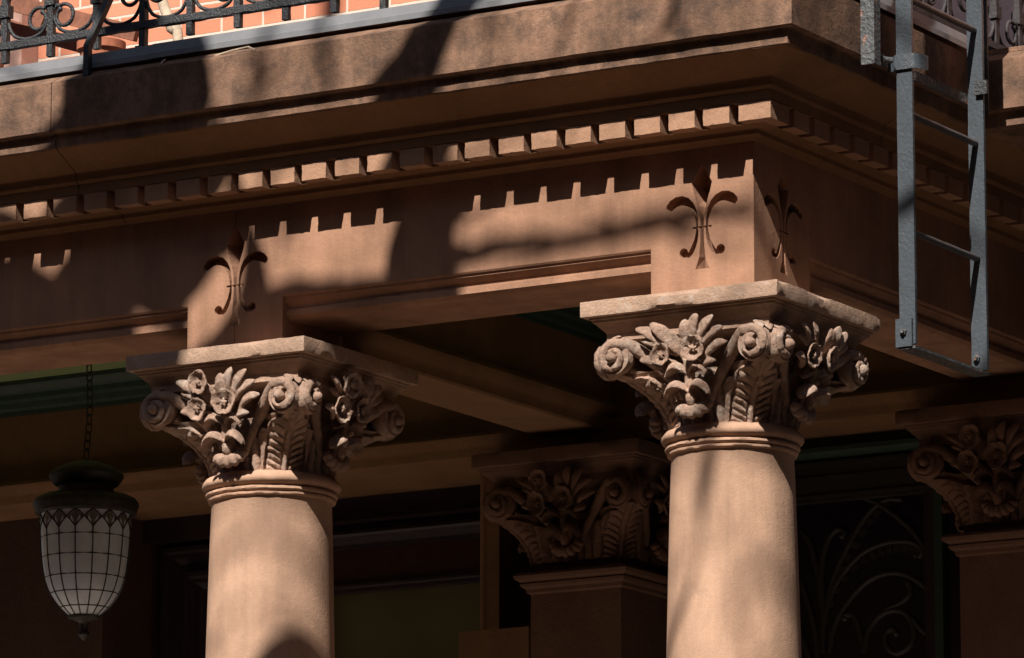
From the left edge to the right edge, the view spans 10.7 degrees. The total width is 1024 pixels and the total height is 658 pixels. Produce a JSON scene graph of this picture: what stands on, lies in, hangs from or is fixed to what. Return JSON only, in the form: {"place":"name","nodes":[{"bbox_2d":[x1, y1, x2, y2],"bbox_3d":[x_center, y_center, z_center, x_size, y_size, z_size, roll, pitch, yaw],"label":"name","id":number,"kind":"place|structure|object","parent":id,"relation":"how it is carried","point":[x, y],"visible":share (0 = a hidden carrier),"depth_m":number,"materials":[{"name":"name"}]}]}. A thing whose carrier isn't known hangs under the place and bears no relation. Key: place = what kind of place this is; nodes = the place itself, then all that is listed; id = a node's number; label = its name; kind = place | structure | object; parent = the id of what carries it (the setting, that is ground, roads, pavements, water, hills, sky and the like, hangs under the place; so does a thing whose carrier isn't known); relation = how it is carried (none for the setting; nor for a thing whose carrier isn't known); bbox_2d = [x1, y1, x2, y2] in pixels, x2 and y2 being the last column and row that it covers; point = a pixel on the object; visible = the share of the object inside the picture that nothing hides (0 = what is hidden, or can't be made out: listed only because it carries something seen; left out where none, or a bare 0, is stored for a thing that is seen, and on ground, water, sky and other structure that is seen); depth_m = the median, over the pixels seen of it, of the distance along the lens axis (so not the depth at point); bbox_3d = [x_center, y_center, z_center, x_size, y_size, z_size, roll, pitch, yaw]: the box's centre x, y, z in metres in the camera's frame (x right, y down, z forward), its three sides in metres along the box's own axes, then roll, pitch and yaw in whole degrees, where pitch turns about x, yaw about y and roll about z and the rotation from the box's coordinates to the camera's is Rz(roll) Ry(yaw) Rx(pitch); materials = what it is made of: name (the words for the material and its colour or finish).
{"place":"outdoors","nodes":[
{"label":"outdoors","id":0,"kind":"place"},
{"bbox_2d":[77,37,125,55],"bbox_3d":[-1.618,-1.035,21.474,0.194,0.188,0.194,-7,-13,30],"label":"terracotta pot","id":1,"kind":"object","parent":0,"point":[110,44],"visible":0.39,"depth_m":21.41,"materials":[{"name":"orange ceramic"}]},
{"bbox_2d":[580,279,879,657],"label":"stone column","id":2,"kind":"structure","parent":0,"point":[744,383],"depth_m":17.98,"materials":[{"name":"beige stone"}]},
{"bbox_2d":[0,0,1023,381],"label":"porch entablature","id":3,"kind":"structure","parent":2,"relation":"on","point":[482,162],"depth_m":18.73,"materials":[{"name":"brown stone"}]},
{"bbox_2d":[83,0,112,75],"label":"railing stay","id":4,"kind":"object","parent":3,"relation":"attached to","point":[98,22],"visible":1,"depth_m":19.27,"materials":[{"name":"black metal"}]},
{"bbox_2d":[216,46,255,54],"bbox_3d":[-0.960,-0.960,18.920,0.200,0.024,0.006,-10,-15,41],"label":"dry twig","id":5,"kind":"object","parent":3,"relation":"on","point":[236,49],"visible":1,"depth_m":18.91,"materials":[{"name":"beige wood"}]},
{"bbox_2d":[38,0,434,61],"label":"brick wall","id":6,"kind":"structure","parent":3,"relation":"on","point":[119,11],"depth_m":22.60,"materials":[{"name":"brick"}]},
{"bbox_2d":[4,0,38,66],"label":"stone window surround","id":7,"kind":"object","parent":6,"relation":"attached to","point":[24,56],"depth_m":22.97,"materials":[{"name":"brown stone"}]},
{"bbox_2d":[930,0,1023,46],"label":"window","id":8,"kind":"structure","parent":6,"relation":"attached to","point":[1007,6],"depth_m":20.57,"materials":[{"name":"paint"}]},
{"bbox_2d":[0,0,966,81],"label":"metal flashing","id":9,"kind":"object","parent":3,"relation":"on","point":[269,33],"visible":0.86,"depth_m":18.90,"materials":[{"name":"metal"}]},
{"bbox_2d":[0,306,1023,521],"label":"porch ceiling","id":10,"kind":"structure","parent":3,"relation":"attached to","point":[514,382],"depth_m":20.95,"materials":[{"name":"brown paint"}]},
{"bbox_2d":[33,364,138,640],"bbox_3d":[-1.612,0.522,20.680,0.401,1.332,0.401,-7,-13,30],"label":"hanging lantern","id":11,"kind":"object","parent":10,"relation":"hanging from","point":[85,512],"visible":0.91,"depth_m":20.50,"materials":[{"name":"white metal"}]},
{"bbox_2d":[880,8,966,49],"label":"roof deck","id":12,"kind":"structure","parent":3,"relation":"on","point":[926,30],"depth_m":18.89,"materials":[{"name":"grey"}]},
{"bbox_2d":[0,0,138,67],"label":"brick wall","id":13,"kind":"structure","parent":12,"relation":"on","point":[26,7],"depth_m":21.94,"materials":[{"name":"brick"}]},
{"bbox_2d":[157,0,183,40],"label":"driftwood branch","id":14,"kind":"object","parent":12,"relation":"on","point":[176,31],"visible":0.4,"depth_m":21.56,"materials":[{"name":"beige wood"}]},
{"bbox_2d":[0,0,388,63],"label":"balcony railing","id":15,"kind":"object","parent":12,"relation":"on","point":[143,25],"visible":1,"depth_m":19.34,"materials":[{"name":"black metal"}]},
{"bbox_2d":[894,0,1023,49],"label":"balcony railing","id":16,"kind":"object","parent":12,"relation":"on","point":[1016,22],"visible":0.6,"depth_m":19.44,"materials":[{"name":"metal"}]},
{"bbox_2d":[860,0,988,117],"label":"ladder bracket","id":17,"kind":"object","parent":3,"relation":"attached to","point":[870,32],"visible":0.88,"depth_m":18.23,"materials":[{"name":"grey metal"}]},
{"bbox_2d":[895,0,989,376],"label":"fire escape ladder","id":18,"kind":"object","parent":17,"relation":"attached to","point":[906,322],"visible":1,"depth_m":18.39,"materials":[{"name":"grey metal"}]},
{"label":"pavement","id":19,"kind":"structure","parent":0,"visible":0},
{"bbox_3d":[-1.417,4.780,20.057,7.550,1.699,3.500,-7,-13,30],"label":"stone plinth","id":20,"kind":"object","parent":19,"relation":"on","visible":0},
{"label":"porch floor","id":21,"kind":"structure","parent":20,"relation":"on","visible":0},
{"bbox_2d":[126,335,418,657],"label":"stone column","id":22,"kind":"structure","parent":21,"relation":"on","point":[272,434],"depth_m":18.91,"materials":[{"name":"beige stone"}]},
{"bbox_2d":[0,473,960,657],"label":"back wall","id":23,"kind":"structure","parent":21,"relation":"on","point":[35,622],"depth_m":21.40,"materials":[{"name":"paint"}]},
{"bbox_2d":[143,514,210,657],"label":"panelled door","id":24,"kind":"structure","parent":23,"relation":"attached to","point":[183,543],"depth_m":22.61,"materials":[{"name":"paint"}]},
{"bbox_2d":[180,563,208,657],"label":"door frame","id":25,"kind":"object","parent":24,"relation":"in","point":[200,565],"depth_m":22.61,"materials":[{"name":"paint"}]},
{"bbox_2d":[332,485,479,657],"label":"window","id":26,"kind":"structure","parent":23,"relation":"attached to","point":[406,569],"depth_m":21.98,"materials":[{"name":"glass"}]},
{"bbox_2d":[471,438,670,657],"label":"stone pilaster","id":27,"kind":"object","parent":21,"relation":"on","point":[593,537],"visible":0.81,"depth_m":20.84,"materials":[{"name":"brown stone"}]},
{"bbox_2d":[794,430,950,657],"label":"iron grille door","id":28,"kind":"structure","parent":21,"relation":"on","point":[870,467],"depth_m":20.70,"materials":[{"name":"green paint"}]},
{"bbox_2d":[895,398,1023,657],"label":"stone pilaster","id":29,"kind":"object","parent":21,"relation":"on","point":[966,461],"visible":1,"depth_m":19.95,"materials":[{"name":"brown stone"}]}
]}

